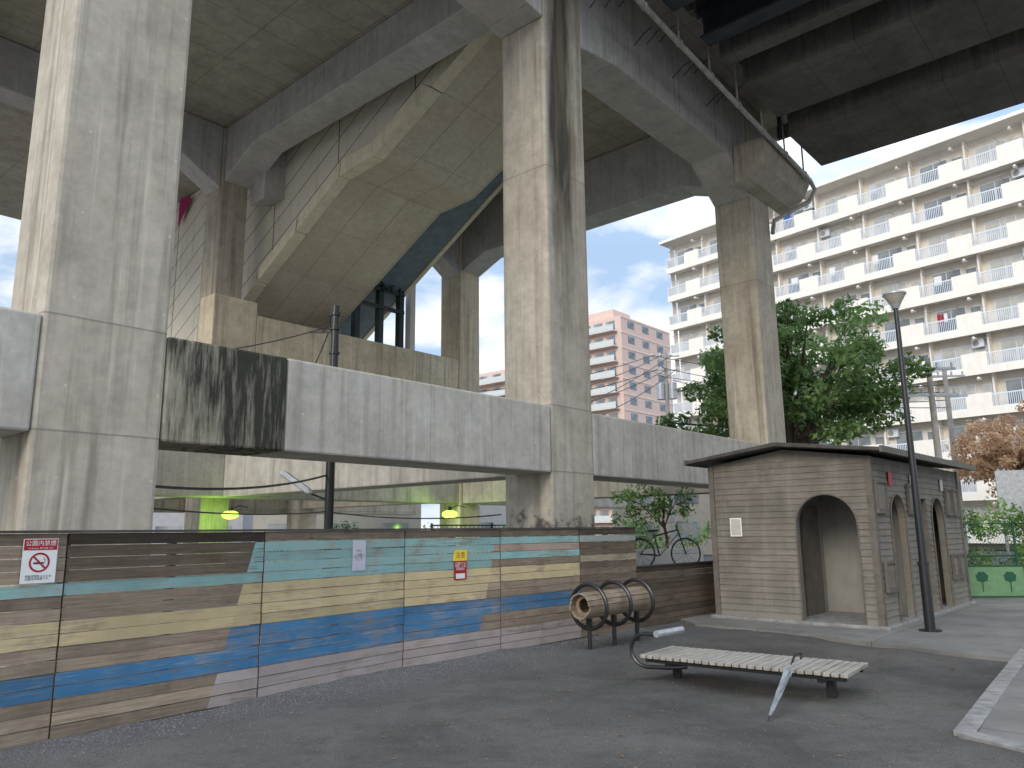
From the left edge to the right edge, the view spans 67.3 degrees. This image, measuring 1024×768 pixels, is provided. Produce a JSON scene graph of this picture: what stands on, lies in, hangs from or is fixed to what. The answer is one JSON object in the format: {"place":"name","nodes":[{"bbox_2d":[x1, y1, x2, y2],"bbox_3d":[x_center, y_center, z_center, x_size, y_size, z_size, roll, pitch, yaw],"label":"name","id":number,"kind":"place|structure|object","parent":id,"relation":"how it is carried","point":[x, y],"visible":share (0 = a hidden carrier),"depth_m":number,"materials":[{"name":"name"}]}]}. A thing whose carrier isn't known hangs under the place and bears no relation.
{"place":"outdoors","nodes":[
{"label":"outdoors","id":0,"kind":"place"},
{"bbox_2d":[151,513,252,554],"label":"house","id":1,"kind":"structure","parent":0,"point":[168,521],"depth_m":48.04,"materials":[{"name":"stone"}]},
{"bbox_2d":[154,526,180,543],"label":"window","id":2,"kind":"structure","parent":1,"relation":"in","point":[156,527],"depth_m":47.83,"materials":[{"name":"grey glass"}]},
{"bbox_2d":[143,565,524,684],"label":"yard floor","id":3,"kind":"structure","parent":0,"point":[281,621],"depth_m":13.82,"materials":[{"name":"concrete"}]},
{"bbox_2d":[0,618,1023,767],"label":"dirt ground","id":4,"kind":"structure","parent":0,"point":[648,733],"depth_m":6.59,"materials":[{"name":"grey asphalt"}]},
{"bbox_2d":[279,305,340,606],"bbox_3d":[-3.950,1.413,14.931,1.056,6.100,0.282,1,-11,-6],"label":"utility pole","id":5,"kind":"object","parent":4,"relation":"on","point":[335,329],"visible":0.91,"depth_m":14.86,"materials":[{"name":"black paint"}]},
{"bbox_2d":[154,508,324,514],"bbox_3d":[-4.127,1.974,11.969,0.022,0.130,5.867,-3,-11,11],"label":"cable","id":6,"kind":"object","parent":5,"relation":"attached to","point":[233,513],"visible":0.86,"depth_m":11.53,"materials":[{"name":"black paint"}]},
{"bbox_2d":[155,475,326,489],"bbox_3d":[-4.094,1.476,12.032,0.038,0.541,5.921,-2,-11,10],"label":"cable","id":7,"kind":"object","parent":5,"relation":"attached to","point":[201,488],"visible":0.88,"depth_m":11.54,"materials":[{"name":"black paint"}]},
{"bbox_2d":[235,326,330,348],"bbox_3d":[-5.966,-0.830,14.265,5.258,1.123,0.022,5,-12,-26],"label":"cable","id":8,"kind":"object","parent":5,"relation":"attached to","point":[283,338],"visible":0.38,"depth_m":15.02,"materials":[{"name":"black paint"}]},
{"bbox_2d":[333,512,501,518],"bbox_3d":[-1.886,2.480,14.611,3.401,0.179,0.022,-2,-11,6],"label":"cable","id":9,"kind":"object","parent":5,"relation":"attached to","point":[417,518],"visible":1,"depth_m":14.58,"materials":[{"name":"black paint"}]},
{"bbox_2d":[0,527,715,748],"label":"wooden fence","id":10,"kind":"object","parent":4,"relation":"on","point":[28,684],"visible":0.88,"depth_m":7.75,"materials":[{"name":"paint"}]},
{"bbox_2d":[19,539,58,583],"bbox_3d":[-3.817,1.429,6.214,0.008,0.350,0.260,-9,-13,36],"label":"no smoking sign","id":11,"kind":"object","parent":10,"relation":"attached to","point":[39,560],"visible":1,"depth_m":6.21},
{"bbox_2d":[352,540,365,570],"bbox_3d":[-1.754,1.967,8.827,0.004,0.340,0.200,-8,-13,36],"label":"paper notice","id":12,"kind":"object","parent":10,"relation":"attached to","point":[359,555],"visible":1,"depth_m":8.82,"materials":[{"name":"white paper"}]},
{"bbox_2d":[453,550,466,579],"bbox_3d":[-0.677,2.363,10.053,0.005,0.380,0.250,-10,-15,42],"label":"notice sticker","id":13,"kind":"object","parent":10,"relation":"attached to","point":[460,563],"visible":1,"depth_m":10.05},
{"bbox_2d":[245,636,977,767],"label":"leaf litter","id":14,"kind":"object","parent":4,"relation":"on","point":[628,716],"visible":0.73,"depth_m":7.07,"materials":[{"name":"brown plant"}]},
{"bbox_2d":[569,578,654,649],"bbox_3d":[1.403,3.267,10.796,0.638,0.999,1.565,-10,-14,40],"label":"back stretch drum","id":15,"kind":"object","parent":4,"relation":"on","point":[601,604],"visible":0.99,"depth_m":10.65,"materials":[{"name":"black paint"}]},
{"bbox_2d":[630,626,867,698],"bbox_3d":[2.373,2.898,7.944,2.272,0.636,0.786,-9,-13,36],"label":"park bench","id":16,"kind":"object","parent":4,"relation":"on","point":[678,659],"visible":0.93,"depth_m":7.80,"materials":[{"name":"brown wood"}]},
{"bbox_2d":[767,652,802,720],"bbox_3d":[2.405,2.676,6.848,0.099,0.466,0.797,-11,-15,43],"label":"umbrella","id":17,"kind":"object","parent":4,"relation":"on","point":[786,675],"visible":1,"depth_m":6.83,"materials":[{"name":"clear plastic"}]},
{"bbox_2d":[953,644,1023,752],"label":"path kerb","id":18,"kind":"structure","parent":4,"relation":"on","point":[969,725],"depth_m":6.50,"materials":[{"name":"concrete"}]},
{"bbox_2d":[0,103,1023,527],"label":"sky","id":19,"kind":"structure","parent":0,"point":[626,261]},
{"bbox_2d":[340,560,714,617],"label":"street terrace","id":20,"kind":"structure","parent":0,"point":[502,581],"depth_m":17.49,"materials":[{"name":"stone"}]},
{"bbox_2d":[430,523,505,562],"bbox_3d":[0.191,4.383,21.111,0.060,1.104,6.560,-10,-14,40],"label":"fence","id":21,"kind":"object","parent":20,"relation":"on","point":[491,525],"visible":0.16,"depth_m":19.86,"materials":[{"name":"black metal"}]},
{"bbox_2d":[596,547,703,567],"bbox_3d":[3.252,4.229,18.666,0.169,0.420,5.669,-10,-14,40],"label":"guard rail","id":22,"kind":"object","parent":20,"relation":"on","point":[665,557],"visible":0.35,"depth_m":19.35,"materials":[{"name":"grey metal"}]},
{"bbox_2d":[626,521,700,565],"bbox_3d":[3.378,3.613,17.242,1.739,1.074,0.535,0,-11,-5],"label":"bicycle","id":23,"kind":"object","parent":20,"relation":"on","point":[686,529],"visible":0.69,"depth_m":17.21,"materials":[{"name":"black paint"}]},
{"bbox_2d":[149,541,1023,676],"bbox_3d":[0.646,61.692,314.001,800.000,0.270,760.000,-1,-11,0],"label":"ground","id":24,"kind":"structure","parent":0,"point":[707,557],"depth_m":44.01,"materials":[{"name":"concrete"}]},
{"bbox_2d":[253,504,420,561],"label":"house","id":25,"kind":"structure","parent":24,"relation":"on","point":[272,522],"depth_m":42.41,"materials":[{"name":"stone"}]},
{"bbox_2d":[268,524,286,541],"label":"window","id":26,"kind":"structure","parent":25,"relation":"in","point":[270,526],"depth_m":41.51,"materials":[{"name":"grey glass"}]},
{"bbox_2d":[333,523,353,539],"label":"window","id":27,"kind":"structure","parent":25,"relation":"in","point":[351,524],"depth_m":42.19,"materials":[{"name":"grey glass"}]},
{"bbox_2d":[381,523,407,538],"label":"window","id":28,"kind":"structure","parent":25,"relation":"in","point":[383,525],"depth_m":42.74,"materials":[{"name":"grey glass"}]},
{"bbox_2d":[265,518,711,561],"bbox_3d":[-0.607,8.092,39.181,25.746,2.487,1.976,-1,-11,0],"label":"distant hedge","id":29,"kind":"object","parent":24,"relation":"on","point":[696,540],"visible":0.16,"depth_m":39.15,"materials":[{"name":"green plant"}]},
{"bbox_2d":[480,505,505,552],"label":"house","id":30,"kind":"structure","parent":24,"relation":"on","point":[491,510],"depth_m":45.58,"materials":[{"name":"stone"}]},
{"bbox_2d":[0,0,1023,707],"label":"viaduct","id":31,"kind":"object","parent":24,"relation":"on","point":[126,126],"visible":0.78,"depth_m":17.09,"materials":[{"name":"concrete"}]},
{"bbox_2d":[222,505,247,518],"bbox_3d":[-7.788,3.601,21.624,0.718,0.390,0.320,-1,-11,0],"label":"security lamp","id":32,"kind":"object","parent":31,"relation":"attached to","point":[228,516],"visible":0.89,"depth_m":21.53,"materials":[{"name":"yellow"}]},
{"bbox_2d":[167,31,582,341],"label":"station staircase","id":33,"kind":"structure","parent":31,"relation":"attached to","point":[376,187],"depth_m":23.91,"materials":[{"name":"concrete"}]},
{"bbox_2d":[330,170,502,349],"bbox_3d":[-4.866,-4.130,29.019,11.400,6.802,3.800,-10,-14,40],"label":"escalator enclosure","id":34,"kind":"object","parent":31,"relation":"attached to","point":[383,299],"visible":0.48,"depth_m":29.06,"materials":[{"name":"blue metal"}]},
{"bbox_2d":[442,505,465,517],"bbox_3d":[-2.055,4.518,27.240,0.852,0.461,0.380,-1,-11,0],"label":"security lamp","id":35,"kind":"object","parent":31,"relation":"attached to","point":[449,512],"visible":0.89,"depth_m":27.11,"materials":[{"name":"yellow glass"}]},
{"bbox_2d":[479,309,673,534],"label":"pink apartment tower","id":36,"kind":"structure","parent":24,"relation":"on","point":[617,338],"depth_m":146.44,"materials":[{"name":"tile"}]},
{"bbox_2d":[610,484,696,547],"bbox_3d":[4.363,4.208,23.258,2.800,2.568,3.183,-1,-11,0],"label":"young tree","id":37,"kind":"object","parent":24,"relation":"on","point":[660,504],"visible":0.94,"depth_m":23.05,"materials":[{"name":"green plant"}]},
{"bbox_2d":[612,494,712,554],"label":"house","id":38,"kind":"structure","parent":24,"relation":"on","point":[701,505],"depth_m":48.85,"materials":[{"name":"stone"}]},
{"bbox_2d":[628,521,651,540],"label":"window","id":39,"kind":"structure","parent":38,"relation":"in","point":[650,525],"depth_m":48.89,"materials":[{"name":"grey glass"}]},
{"bbox_2d":[674,495,698,502],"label":"window","id":40,"kind":"structure","parent":38,"relation":"in","point":[695,499],"depth_m":48.97,"materials":[{"name":"grey glass"}]},
{"bbox_2d":[676,521,699,539],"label":"window","id":41,"kind":"structure","parent":38,"relation":"in","point":[698,522],"depth_m":48.59,"materials":[{"name":"grey glass"}]},
{"bbox_2d":[651,350,679,547],"bbox_3d":[9.643,4.089,47.048,1.762,12.600,0.532,-3,-11,14],"label":"utility pole","id":42,"kind":"object","parent":24,"relation":"on","point":[666,391],"visible":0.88,"depth_m":47.58,"materials":[{"name":"concrete"}]},
{"bbox_2d":[479,355,651,391],"bbox_3d":[1.395,-0.671,40.848,20.382,4.841,0.043,9,-15,-42],"label":"cable","id":43,"kind":"object","parent":42,"relation":"attached to","point":[591,373],"visible":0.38,"depth_m":44.64,"materials":[{"name":"rubber"}]},
{"bbox_2d":[591,369,666,401],"bbox_3d":[3.357,0.487,40.624,0.042,5.440,18.914,-10,-14,41],"label":"cable","id":44,"kind":"object","parent":42,"relation":"attached to","point":[628,387],"visible":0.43,"depth_m":44.50,"materials":[{"name":"rubber"}]},
{"bbox_2d":[591,355,670,400],"bbox_3d":[4.005,0.284,40.661,0.042,6.839,18.453,-10,-14,40],"label":"cable","id":45,"kind":"object","parent":42,"relation":"hanging from","point":[630,381],"visible":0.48,"depth_m":43.99,"materials":[{"name":"black rubber"}]},
{"bbox_2d":[602,369,676,414],"bbox_3d":[4.662,0.965,40.530,0.042,6.439,18.005,-9,-14,38],"label":"cable","id":46,"kind":"object","parent":42,"relation":"attached to","point":[639,394],"visible":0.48,"depth_m":43.83,"materials":[{"name":"rubber"}]},
{"bbox_2d":[654,292,936,444],"bbox_3d":[9.986,1.850,27.368,9.088,10.029,10.079,-1,-11,0],"label":"broadleaf tree","id":47,"kind":"object","parent":24,"relation":"on","point":[856,399],"visible":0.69,"depth_m":26.67,"materials":[{"name":"green plant"}]},
{"bbox_2d":[905,358,958,469],"bbox_3d":[14.129,2.666,25.423,1.800,7.200,0.258,-1,-11,0],"label":"utility pole","id":48,"kind":"object","parent":24,"relation":"on","point":[935,428],"visible":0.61,"depth_m":25.77,"materials":[{"name":"concrete"}]},
{"bbox_2d":[927,370,969,560],"bbox_3d":[19.538,3.514,33.904,1.800,8.600,0.278,-1,-11,0],"label":"utility pole","id":49,"kind":"object","parent":24,"relation":"on","point":[944,375],"visible":0.48,"depth_m":34.24,"materials":[{"name":"concrete"}]},
{"bbox_2d":[942,400,1023,520],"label":"autumn tree","id":50,"kind":"object","parent":24,"relation":"on","point":[994,448],"visible":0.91,"depth_m":30.65,"materials":[{"name":"brown plant"}]},
{"bbox_2d":[994,469,1023,564],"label":"notice board","id":51,"kind":"object","parent":24,"relation":"on","point":[1010,485],"visible":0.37,"depth_m":21.18,"materials":[{"name":"metal"}]},
{"bbox_2d":[659,108,1023,549],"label":"apartment block","id":52,"kind":"structure","parent":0,"point":[934,230],"depth_m":56.54,"materials":[{"name":"white paint"}]},
{"bbox_2d":[677,246,701,264],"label":"window","id":53,"kind":"structure","parent":52,"relation":"in","point":[681,260],"depth_m":74.66,"materials":[{"name":"glass"}]},
{"bbox_2d":[678,274,702,288],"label":"window","id":54,"kind":"structure","parent":52,"relation":"in","point":[681,281],"depth_m":73.93,"materials":[{"name":"glass"}]},
{"bbox_2d":[683,361,700,380],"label":"window","id":55,"kind":"structure","parent":52,"relation":"in","point":[686,367],"depth_m":72.68,"materials":[{"name":"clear glass"}]},
{"bbox_2d":[680,303,704,321],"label":"window","id":56,"kind":"structure","parent":52,"relation":"in","point":[683,318],"depth_m":73.61,"materials":[{"name":"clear glass"}]},
{"bbox_2d":[681,332,706,349],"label":"window","id":57,"kind":"structure","parent":52,"relation":"in","point":[684,338],"depth_m":72.81,"materials":[{"name":"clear glass"}]},
{"bbox_2d":[709,239,717,253],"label":"window","id":58,"kind":"structure","parent":52,"relation":"in","point":[714,241],"depth_m":72.14,"materials":[{"name":"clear glass"}]},
{"bbox_2d":[711,267,718,283],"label":"window","id":59,"kind":"structure","parent":52,"relation":"in","point":[716,270],"depth_m":71.56,"materials":[{"name":"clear glass"}]},
{"bbox_2d":[713,297,720,312],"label":"window","id":60,"kind":"structure","parent":52,"relation":"in","point":[715,300],"depth_m":70.96,"materials":[{"name":"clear glass"}]},
{"bbox_2d":[783,206,815,229],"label":"window","id":61,"kind":"structure","parent":52,"relation":"in","point":[801,210],"depth_m":65.90,"materials":[{"name":"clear glass"}]},
{"bbox_2d":[785,238,817,260],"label":"window","id":62,"kind":"structure","parent":52,"relation":"in","point":[793,246],"depth_m":65.41,"materials":[{"name":"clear glass"}]},
{"bbox_2d":[787,271,820,293],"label":"window","id":63,"kind":"structure","parent":52,"relation":"in","point":[805,275],"depth_m":64.83,"materials":[{"name":"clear glass"}]},
{"bbox_2d":[824,191,859,215],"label":"window","id":64,"kind":"structure","parent":52,"relation":"in","point":[833,200],"depth_m":63.19,"materials":[{"name":"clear glass"}]},
{"bbox_2d":[827,224,862,248],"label":"window","id":65,"kind":"structure","parent":52,"relation":"in","point":[836,233],"depth_m":62.56,"materials":[{"name":"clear glass"}]},
{"bbox_2d":[830,258,866,282],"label":"window","id":66,"kind":"structure","parent":52,"relation":"in","point":[840,266],"depth_m":62.00,"materials":[{"name":"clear glass"}]},
{"bbox_2d":[833,292,869,314],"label":"window","id":67,"kind":"structure","parent":52,"relation":"in","point":[854,296],"depth_m":60.95,"materials":[{"name":"grey glass"}]},
{"bbox_2d":[836,327,873,346],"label":"window","id":68,"kind":"structure","parent":52,"relation":"in","point":[871,329],"depth_m":60.48,"materials":[{"name":"grey glass"}]},
{"bbox_2d":[846,435,884,445],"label":"window","id":69,"kind":"structure","parent":52,"relation":"in","point":[867,440],"depth_m":58.93,"materials":[{"name":"grey glass"}]},
{"bbox_2d":[869,174,909,200],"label":"window","id":70,"kind":"structure","parent":52,"relation":"in","point":[880,184],"depth_m":60.21,"materials":[{"name":"grey glass"}]},
{"bbox_2d":[873,209,913,235],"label":"window","id":71,"kind":"structure","parent":52,"relation":"in","point":[884,218],"depth_m":59.75,"materials":[{"name":"grey glass"}]},
{"bbox_2d":[876,244,917,269],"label":"window","id":72,"kind":"structure","parent":52,"relation":"in","point":[884,254],"depth_m":59.18,"materials":[{"name":"grey glass"}]},
{"bbox_2d":[880,280,921,305],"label":"window","id":73,"kind":"structure","parent":52,"relation":"in","point":[894,287],"depth_m":58.53,"materials":[{"name":"beige glass"}]},
{"bbox_2d":[883,316,925,342],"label":"window","id":74,"kind":"structure","parent":52,"relation":"in","point":[888,326],"depth_m":58.19,"materials":[{"name":"grey glass"}]},
{"bbox_2d":[887,354,929,378],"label":"window","id":75,"kind":"structure","parent":52,"relation":"in","point":[926,355],"depth_m":57.01,"materials":[{"name":"grey glass"}]},
{"bbox_2d":[892,393,928,416],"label":"window","id":76,"kind":"structure","parent":52,"relation":"in","point":[914,398],"depth_m":56.56,"materials":[{"name":"beige glass"}]},
{"bbox_2d":[895,430,932,450],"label":"window","id":77,"kind":"structure","parent":52,"relation":"in","point":[918,435],"depth_m":56.29,"materials":[{"name":"grey glass"}]},
{"bbox_2d":[919,156,962,183],"bbox_3d":[31.794,-15.565,56.934,0.090,2.000,3.000,8,-14,-39],"label":"window","id":78,"kind":"structure","parent":52,"relation":"in","point":[932,166],"depth_m":57.45,"materials":[{"name":"grey glass"}]},
{"bbox_2d":[923,192,967,220],"bbox_3d":[31.823,-12.795,56.406,0.090,2.000,3.000,8,-14,-39],"label":"window","id":79,"kind":"structure","parent":52,"relation":"in","point":[936,202],"depth_m":56.92,"materials":[{"name":"clear glass"}]},
{"bbox_2d":[927,229,971,256],"bbox_3d":[31.852,-10.025,55.877,0.090,2.000,3.000,8,-14,-39],"label":"window","id":80,"kind":"structure","parent":52,"relation":"in","point":[942,238],"depth_m":56.34,"materials":[{"name":"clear glass"}]},
{"bbox_2d":[931,266,976,294],"bbox_3d":[31.881,-7.256,55.349,0.090,2.000,3.000,8,-14,-39],"label":"window","id":81,"kind":"structure","parent":52,"relation":"in","point":[947,275],"depth_m":55.70,"materials":[{"name":"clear glass"}]},
{"bbox_2d":[936,305,982,332],"bbox_3d":[31.910,-4.486,54.820,0.090,2.000,3.000,8,-14,-39],"label":"window","id":82,"kind":"structure","parent":52,"relation":"in","point":[951,313],"depth_m":55.12,"materials":[{"name":"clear glass"}]},
{"bbox_2d":[940,344,987,370],"bbox_3d":[31.939,-1.716,54.292,0.090,2.000,3.000,8,-14,-39],"label":"window","id":83,"kind":"structure","parent":52,"relation":"in","point":[953,352],"depth_m":54.65,"materials":[{"name":"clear glass"}]},
{"bbox_2d":[949,384,992,410],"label":"window","id":84,"kind":"structure","parent":52,"relation":"in","point":[970,389],"depth_m":53.93,"materials":[{"name":"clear glass"}]},
{"bbox_2d":[954,424,992,444],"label":"window","id":85,"kind":"structure","parent":52,"relation":"in","point":[957,430],"depth_m":53.93,"materials":[{"name":"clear glass"}]},
{"bbox_2d":[959,469,1002,491],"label":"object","id":86,"kind":"structure","parent":52,"relation":"in","point":[970,477],"depth_m":53.15,"materials":[{"name":"white metal"}]},
{"bbox_2d":[964,507,1008,534],"bbox_3d":[32.055,9.364,52.178,0.090,2.000,3.000,8,-14,-39],"label":"window","id":87,"kind":"structure","parent":52,"relation":"in","point":[981,511],"depth_m":52.44,"materials":[{"name":"clear glass"}]},
{"bbox_2d":[974,135,1021,165],"bbox_3d":[34.235,-16.136,54.078,0.090,2.000,3.000,8,-14,-39],"label":"window","id":88,"kind":"structure","parent":52,"relation":"in","point":[991,146],"depth_m":54.60,"materials":[{"name":"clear glass"}]},
{"bbox_2d":[979,176,1023,203],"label":"window","id":89,"kind":"structure","parent":52,"relation":"in","point":[997,183],"depth_m":54.09,"materials":[{"name":"clear glass"}]},
{"bbox_2d":[984,214,1023,242],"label":"window","id":90,"kind":"structure","parent":52,"relation":"in","point":[999,222],"depth_m":53.54,"materials":[{"name":"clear glass"}]},
{"bbox_2d":[989,253,1021,281],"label":"window","id":91,"kind":"structure","parent":52,"relation":"in","point":[1005,261],"depth_m":53.03,"materials":[{"name":"beige glass"}]},
{"bbox_2d":[994,294,1023,321],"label":"window","id":92,"kind":"structure","parent":52,"relation":"in","point":[1013,300],"depth_m":52.53,"materials":[{"name":"beige glass"}]},
{"bbox_2d":[999,336,1023,362],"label":"window","id":93,"kind":"structure","parent":52,"relation":"in","point":[1013,342],"depth_m":52.07,"materials":[{"name":"beige glass"}]},
{"bbox_2d":[1004,377,1023,403],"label":"window","id":94,"kind":"structure","parent":52,"relation":"in","point":[1017,383],"depth_m":51.65,"materials":[{"name":"grey glass"}]},
{"bbox_2d":[680,597,1023,742],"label":"pavement","id":95,"kind":"structure","parent":0,"point":[991,629],"depth_m":11.15,"materials":[{"name":"concrete"}]},
{"bbox_2d":[683,442,977,630],"bbox_3d":[6.483,2.894,14.939,3.460,3.080,6.050,-10,-15,42],"label":"park toilet","id":96,"kind":"object","parent":95,"relation":"on","point":[828,538],"visible":0.95,"depth_m":13.41,"materials":[{"name":"brown wood"}]},
{"bbox_2d":[730,518,742,535],"bbox_3d":[3.974,2.541,13.645,0.220,0.320,0.014,-10,-15,42],"label":"notice plate","id":97,"kind":"object","parent":96,"relation":"attached to","point":[735,526],"visible":1,"depth_m":13.64,"materials":[{"name":"beige paper"}]},
{"bbox_2d":[800,505,825,615],"bbox_3d":[5.386,3.134,13.787,0.050,1.900,0.700,-10,-15,42],"label":"cubicle door","id":98,"kind":"structure","parent":96,"relation":"in","point":[814,585],"depth_m":13.72,"materials":[{"name":"grey wood"}]},
{"bbox_2d":[874,480,889,513],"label":"louvre window","id":99,"kind":"structure","parent":96,"relation":"in","point":[881,493],"depth_m":12.39,"materials":[{"name":"grey metal"}]},
{"bbox_2d":[883,561,898,592],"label":"louvre window","id":100,"kind":"structure","parent":96,"relation":"in","point":[890,569],"depth_m":12.21,"materials":[{"name":"grey metal"}]},
{"bbox_2d":[905,484,913,513],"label":"louvre window","id":101,"kind":"structure","parent":96,"relation":"in","point":[908,486],"depth_m":13.47,"materials":[{"name":"grey metal"}]},
{"bbox_2d":[943,488,953,514],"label":"louvre window","id":102,"kind":"structure","parent":96,"relation":"in","point":[947,492],"depth_m":15.31,"materials":[{"name":"grey"}]},
{"bbox_2d":[951,489,959,515],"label":"louvre window","id":103,"kind":"structure","parent":96,"relation":"in","point":[954,494],"depth_m":15.71,"materials":[{"name":"grey metal"}]},
{"bbox_2d":[951,554,960,579],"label":"louvre window","id":104,"kind":"structure","parent":96,"relation":"in","point":[954,557],"depth_m":15.08,"materials":[{"name":"grey metal"}]},
{"bbox_2d":[957,553,966,577],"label":"louvre window","id":105,"kind":"structure","parent":96,"relation":"in","point":[963,571],"depth_m":15.47,"materials":[{"name":"grey metal"}]},
{"bbox_2d":[882,290,942,631],"bbox_3d":[6.282,1.111,12.094,0.356,5.340,0.356,-1,-11,0],"label":"street lamp","id":106,"kind":"object","parent":95,"relation":"on","point":[894,299],"visible":0.98,"depth_m":11.97,"materials":[{"name":"black metal"}]},
{"bbox_2d":[963,521,1023,564],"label":"fence","id":107,"kind":"object","parent":95,"relation":"on","point":[1016,555],"visible":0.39,"depth_m":18.28,"materials":[{"name":"green metal"}]},
{"bbox_2d":[962,496,1023,570],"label":"vine hedge","id":108,"kind":"object","parent":107,"relation":"attached to","point":[1018,520],"visible":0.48,"depth_m":18.60,"materials":[{"name":"green plant"}]},
{"bbox_2d":[968,565,1023,597],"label":"planter board","id":109,"kind":"object","parent":95,"relation":"on","point":[996,581],"visible":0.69,"depth_m":16.93,"materials":[{"name":"green paint"}]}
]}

